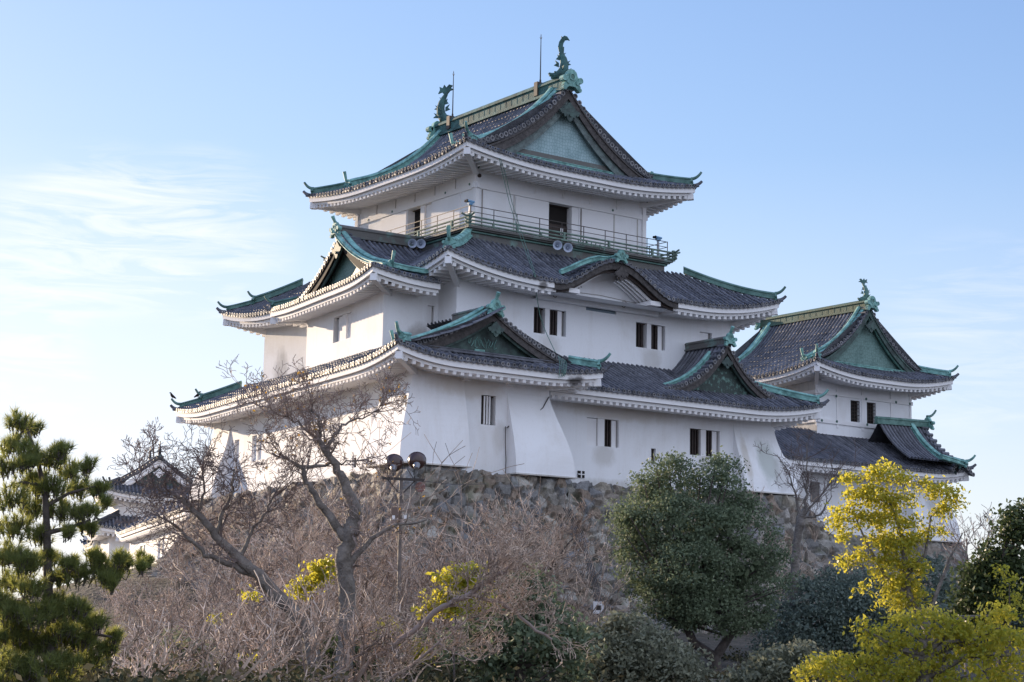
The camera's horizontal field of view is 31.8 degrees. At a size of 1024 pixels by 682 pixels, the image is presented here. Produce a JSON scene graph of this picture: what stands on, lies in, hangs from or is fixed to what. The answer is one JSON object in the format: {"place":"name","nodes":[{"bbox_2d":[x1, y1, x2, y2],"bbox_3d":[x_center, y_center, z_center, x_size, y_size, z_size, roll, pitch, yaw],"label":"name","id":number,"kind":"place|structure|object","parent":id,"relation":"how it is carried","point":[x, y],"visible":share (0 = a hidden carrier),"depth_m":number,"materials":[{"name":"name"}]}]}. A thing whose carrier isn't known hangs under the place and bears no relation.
{"place":"outdoors","nodes":[
{"label":"outdoors","id":0,"kind":"place"},
{"bbox_2d":[0,563,1023,681],"bbox_3d":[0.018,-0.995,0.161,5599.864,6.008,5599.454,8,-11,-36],"label":"ground","id":1,"kind":"structure","parent":0,"point":[712,643],"depth_m":88.65,"materials":[{"name":"brown plant"}]},
{"bbox_2d":[0,403,157,681],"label":"pine tree","id":2,"kind":"object","parent":1,"relation":"on","point":[75,624],"visible":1,"depth_m":32.33,"materials":[{"name":"green plant"}]},
{"bbox_2d":[80,533,99,574],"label":"distant gatehouse","id":3,"kind":"object","parent":1,"relation":"on","point":[86,543],"visible":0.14,"depth_m":165.78,"materials":[{"name":"paint"}]},
{"bbox_2d":[84,441,193,560],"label":"distant turret","id":4,"kind":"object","parent":1,"relation":"on","point":[106,537],"visible":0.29,"depth_m":156.03,"materials":[{"name":"paint"}]},
{"bbox_2d":[114,417,168,474],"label":"bare tree","id":5,"kind":"object","parent":1,"relation":"on","point":[152,446],"visible":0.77,"depth_m":181.75,"materials":[{"name":"brown plant"}]},
{"bbox_2d":[115,494,188,568],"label":"distant wing","id":6,"kind":"structure","parent":1,"relation":"on","point":[127,533],"depth_m":135.55,"materials":[{"name":"white paint"}]},
{"bbox_2d":[159,541,163,556],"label":"window","id":7,"kind":"structure","parent":6,"relation":"in","point":[160,555],"depth_m":130.84,"materials":[{"name":"white"}]},
{"bbox_2d":[141,625,229,676],"bbox_3d":[-9.193,8.901,50.416,2.702,1.882,1.732,1,-9,0],"label":"evergreen shrub","id":8,"kind":"object","parent":1,"relation":"on","point":[176,636],"visible":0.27,"depth_m":50.29,"materials":[{"name":"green plant"}]},
{"bbox_2d":[168,584,263,667],"bbox_3d":[-9.312,9.182,56.554,3.304,3.128,1.347,2,-9,-5],"label":"climbing shrub","id":9,"kind":"object","parent":1,"relation":"on","point":[252,596],"visible":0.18,"depth_m":56.76,"materials":[{"name":"yellow plant"}]},
{"bbox_2d":[107,412,333,675],"bbox_3d":[-8.955,6.134,54.183,6.624,8.127,3.736,4,-10,-18],"label":"bare tree","id":10,"kind":"object","parent":1,"relation":"on","point":[240,563],"visible":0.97,"depth_m":53.95,"materials":[{"name":"brown plant"}]},
{"bbox_2d":[284,554,336,617],"bbox_3d":[-6.191,8.514,54.964,1.960,4.008,1.422,-1,-9,10],"label":"climbing shrub","id":11,"kind":"object","parent":1,"relation":"on","point":[312,578],"visible":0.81,"depth_m":55.09,"materials":[{"name":"yellow plant"}]},
{"bbox_2d":[216,350,443,680],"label":"bare tree","id":12,"kind":"object","parent":1,"relation":"on","point":[348,533],"visible":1,"depth_m":53.63,"materials":[{"name":"brown plant"}]},
{"bbox_2d":[300,631,383,678],"bbox_3d":[-5.199,9.712,54.940,2.309,1.772,1.932,-2,-10,20],"label":"evergreen shrub","id":13,"kind":"object","parent":1,"relation":"on","point":[330,651],"visible":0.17,"depth_m":54.81,"materials":[{"name":"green plant"}]},
{"bbox_2d":[77,423,636,681],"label":"thicket","id":14,"kind":"object","parent":1,"relation":"on","point":[274,634],"visible":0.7,"depth_m":62.76,"materials":[{"name":"brown plant"}]},
{"bbox_2d":[382,452,425,668],"bbox_3d":[-3.773,7.583,61.448,1.528,7.649,0.750,2,-9,-6],"label":"floodlight pole","id":15,"kind":"object","parent":1,"relation":"on","point":[416,460],"visible":0.84,"depth_m":61.83,"materials":[{"name":"grey metal"}]},
{"bbox_2d":[425,481,469,484],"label":"cable","id":16,"kind":"object","parent":15,"relation":"attached to","point":[447,483],"visible":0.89,"depth_m":65.73,"materials":[{"name":"grey metal"}]},
{"bbox_2d":[371,615,437,677],"bbox_3d":[-3.428,9.832,57.030,2.212,2.221,1.218,1,-9,1],"label":"climbing shrub","id":17,"kind":"object","parent":1,"relation":"on","point":[416,647],"visible":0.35,"depth_m":57.05,"materials":[{"name":"brown plant"}]},
{"bbox_2d":[15,632,820,681],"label":"undergrowth","id":18,"kind":"object","parent":1,"relation":"on","point":[297,674],"visible":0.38,"depth_m":45.31,"materials":[{"name":"green plant"}]},
{"bbox_2d":[402,626,463,671],"bbox_3d":[-2.603,10.328,59.016,2.578,1.921,1.533,0,-9,7],"label":"evergreen shrub","id":19,"kind":"object","parent":1,"relation":"on","point":[426,629],"visible":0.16,"depth_m":58.91,"materials":[{"name":"green plant"}]},
{"bbox_2d":[410,559,500,681],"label":"climbing shrub","id":20,"kind":"object","parent":1,"relation":"on","point":[462,584],"visible":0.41,"depth_m":49.37,"materials":[{"name":"yellow plant"}]},
{"bbox_2d":[301,481,611,681],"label":"bare tree","id":21,"kind":"object","parent":1,"relation":"on","point":[492,576],"visible":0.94,"depth_m":43.38,"materials":[{"name":"brown plant"}]},
{"bbox_2d":[146,466,882,633],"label":"stone rampart","id":22,"kind":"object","parent":1,"relation":"on","point":[560,492],"visible":0.19,"depth_m":88.21,"materials":[{"name":"grey stone"}]},
{"bbox_2d":[170,36,829,500],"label":"castle keep","id":23,"kind":"structure","parent":22,"relation":"on","point":[634,332],"depth_m":98.55,"materials":[{"name":"paint"}]},
{"bbox_2d":[237,440,238,460],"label":"window","id":24,"kind":"structure","parent":23,"relation":"in","point":[238,440],"depth_m":106.63,"materials":[{"name":"white"}]},
{"bbox_2d":[254,435,261,460],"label":"window","id":25,"kind":"structure","parent":23,"relation":"in","point":[258,454],"depth_m":103.48,"materials":[{"name":"white"}]},
{"bbox_2d":[337,313,350,340],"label":"window","id":26,"kind":"structure","parent":23,"relation":"in","point":[344,321],"depth_m":97.09,"materials":[{"name":"white"}]},
{"bbox_2d":[408,239,416,247],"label":"loudspeaker","id":27,"kind":"object","parent":23,"relation":"attached to","point":[413,242],"visible":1,"depth_m":100.19,"materials":[{"name":"grey metal"}]},
{"bbox_2d":[416,237,425,247],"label":"loudspeaker","id":28,"kind":"object","parent":23,"relation":"attached to","point":[420,243],"visible":1,"depth_m":99.48,"materials":[{"name":"white metal"}]},
{"bbox_2d":[413,204,431,237],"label":"doorway","id":29,"kind":"structure","parent":23,"relation":"in","point":[425,211],"depth_m":102.90,"materials":[{"name":"white"}]},
{"bbox_2d":[427,306,431,330],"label":"window","id":30,"kind":"structure","parent":23,"relation":"in","point":[429,310],"depth_m":94.49,"materials":[{"name":"white"}]},
{"bbox_2d":[464,199,474,212],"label":"binocular viewer","id":31,"kind":"object","parent":23,"relation":"on","point":[469,202],"visible":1,"depth_m":97.04,"materials":[{"name":"grey metal"}]},
{"bbox_2d":[481,395,492,424],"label":"window","id":32,"kind":"structure","parent":23,"relation":"in","point":[485,400],"depth_m":88.14,"materials":[{"name":"white"}]},
{"bbox_2d":[499,158,534,276],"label":"cable","id":33,"kind":"object","parent":23,"relation":"hanging from","point":[514,218],"visible":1,"depth_m":97.40,"materials":[{"name":"teal plastic"}]},
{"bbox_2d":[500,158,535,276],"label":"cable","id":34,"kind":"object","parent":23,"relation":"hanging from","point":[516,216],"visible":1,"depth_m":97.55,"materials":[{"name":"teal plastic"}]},
{"bbox_2d":[536,292,554,351],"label":"cable","id":35,"kind":"object","parent":23,"relation":"attached to","point":[542,322],"visible":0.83,"depth_m":95.12,"materials":[{"name":"black plastic"}]},
{"bbox_2d":[534,308,563,336],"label":"window","id":36,"kind":"structure","parent":23,"relation":"in","point":[551,319],"depth_m":96.95,"materials":[{"name":"white"}]},
{"bbox_2d":[552,239,561,249],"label":"loudspeaker","id":37,"kind":"object","parent":23,"relation":"attached to","point":[557,245],"visible":1,"depth_m":99.31,"materials":[{"name":"white metal"}]},
{"bbox_2d":[558,356,566,377],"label":"cable coil","id":38,"kind":"object","parent":23,"relation":"attached to","point":[564,373],"visible":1,"depth_m":88.54,"materials":[{"name":"teal"}]},
{"bbox_2d":[549,204,577,243],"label":"doorway","id":39,"kind":"structure","parent":23,"relation":"in","point":[556,213],"depth_m":102.62,"materials":[{"name":"black"}]},
{"bbox_2d":[563,241,572,251],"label":"loudspeaker","id":40,"kind":"object","parent":23,"relation":"attached to","point":[567,247],"visible":1,"depth_m":99.72,"materials":[{"name":"white metal"}]},
{"bbox_2d":[586,307,614,313],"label":"transom window","id":41,"kind":"structure","parent":23,"relation":"in","point":[587,308],"depth_m":99.22,"materials":[{"name":"black"}]},
{"bbox_2d":[587,418,616,446],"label":"window","id":42,"kind":"structure","parent":23,"relation":"in","point":[600,432],"depth_m":94.75,"materials":[{"name":"white"}]},
{"bbox_2d":[636,323,662,349],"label":"window","id":43,"kind":"structure","parent":23,"relation":"in","point":[649,336],"depth_m":101.11,"materials":[{"name":"white"}]},
{"bbox_2d":[653,235,661,255],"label":"binocular viewer","id":44,"kind":"object","parent":23,"relation":"on","point":[657,237],"visible":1,"depth_m":105.04,"materials":[{"name":"grey metal"}]},
{"bbox_2d":[690,429,716,456],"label":"window","id":45,"kind":"structure","parent":23,"relation":"in","point":[701,441],"depth_m":99.01,"materials":[{"name":"white"}]},
{"bbox_2d":[700,332,708,339],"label":"window","id":46,"kind":"structure","parent":23,"relation":"in","point":[703,336],"depth_m":103.63,"materials":[{"name":"white"}]},
{"bbox_2d":[144,463,863,636],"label":"wall brush","id":47,"kind":"object","parent":22,"relation":"on","point":[182,558],"depth_m":92.94,"materials":[{"name":"brown plant"}]},
{"bbox_2d":[563,508,601,601],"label":"cable bundle","id":48,"kind":"object","parent":22,"relation":"attached to","point":[587,558],"visible":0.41,"depth_m":84.84,"materials":[{"name":"grey metal"}]},
{"bbox_2d":[433,561,607,681],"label":"evergreen bush","id":49,"kind":"object","parent":1,"relation":"on","point":[542,646],"visible":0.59,"depth_m":51.75,"materials":[{"name":"green plant"}]},
{"bbox_2d":[468,493,623,591],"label":"bare tree","id":50,"kind":"object","parent":1,"relation":"on","point":[555,563],"visible":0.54,"depth_m":65.65,"materials":[{"name":"brown plant"}]},
{"bbox_2d":[569,575,625,642],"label":"bare tree","id":51,"kind":"object","parent":1,"relation":"on","point":[603,610],"visible":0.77,"depth_m":65.20,"materials":[{"name":"brown plant"}]},
{"bbox_2d":[593,601,603,630],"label":"meter box","id":52,"kind":"object","parent":1,"relation":"on","point":[598,608],"visible":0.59,"depth_m":76.97,"materials":[{"name":"grey metal"}]},
{"bbox_2d":[560,604,720,681],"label":"evergreen bush","id":53,"kind":"object","parent":1,"relation":"on","point":[623,644],"visible":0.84,"depth_m":54.11,"materials":[{"name":"green plant"}]},
{"bbox_2d":[597,445,808,668],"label":"evergreen tree","id":54,"kind":"object","parent":1,"relation":"on","point":[688,608],"visible":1,"depth_m":69.19,"materials":[{"name":"green plant"}]},
{"bbox_2d":[718,635,859,681],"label":"evergreen bush","id":55,"kind":"object","parent":1,"relation":"on","point":[763,666],"visible":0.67,"depth_m":50.34,"materials":[{"name":"green plant"}]},
{"bbox_2d":[753,428,873,642],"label":"bare tree","id":56,"kind":"object","parent":1,"relation":"on","point":[799,526],"visible":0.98,"depth_m":76.77,"materials":[{"name":"brown plant"}]},
{"bbox_2d":[742,551,960,669],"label":"evergreen tree","id":57,"kind":"object","parent":1,"relation":"on","point":[837,592],"visible":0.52,"depth_m":75.24,"materials":[{"name":"green plant"}]},
{"bbox_2d":[818,456,970,681],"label":"yellow green tree","id":58,"kind":"object","parent":1,"relation":"on","point":[889,543],"visible":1,"depth_m":46.66,"materials":[{"name":"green plant"}]},
{"bbox_2d":[832,534,965,607],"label":"stone rampart","id":59,"kind":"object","parent":1,"relation":"on","point":[931,549],"visible":0.09,"depth_m":116.19,"materials":[{"name":"grey stone"}]},
{"bbox_2d":[734,279,976,542],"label":"corner tower","id":60,"kind":"structure","parent":59,"relation":"on","point":[854,358],"depth_m":118.54,"materials":[{"name":"paint"}]},
{"bbox_2d":[810,482,819,501],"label":"shuttered window","id":61,"kind":"structure","parent":60,"relation":"in","point":[814,494],"depth_m":112.76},
{"bbox_2d":[851,400,858,421],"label":"window","id":62,"kind":"structure","parent":60,"relation":"in","point":[854,404],"depth_m":119.02,"materials":[{"name":"black metal"}]},
{"bbox_2d":[867,402,874,423],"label":"window","id":63,"kind":"structure","parent":60,"relation":"in","point":[870,406],"depth_m":119.92,"materials":[{"name":"black"}]},
{"bbox_2d":[789,600,1023,681],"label":"yellow green tree","id":64,"kind":"object","parent":1,"relation":"on","point":[954,633],"visible":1,"depth_m":34.43,"materials":[{"name":"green plant"}]},
{"bbox_2d":[909,593,1023,681],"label":"evergreen bush","id":65,"kind":"object","parent":1,"relation":"on","point":[1016,624],"visible":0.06,"depth_m":60.85,"materials":[{"name":"green plant"}]},
{"bbox_2d":[931,502,1009,681],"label":"bare tree","id":66,"kind":"object","parent":1,"relation":"on","point":[975,533],"visible":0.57,"depth_m":57.78,"materials":[{"name":"brown plant"}]},
{"bbox_2d":[935,497,1023,680],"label":"evergreen tree","id":67,"kind":"object","parent":1,"relation":"on","point":[978,581],"visible":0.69,"depth_m":47.70,"materials":[{"name":"green plant"}]},
{"bbox_2d":[988,563,1023,680],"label":"yellow green tree","id":68,"kind":"object","parent":1,"relation":"on","point":[1013,578],"visible":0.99,"depth_m":43.95,"materials":[{"name":"green plant"}]},
{"bbox_2d":[0,0,1023,597],"label":"sky","id":69,"kind":"structure","parent":0,"point":[157,157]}
]}

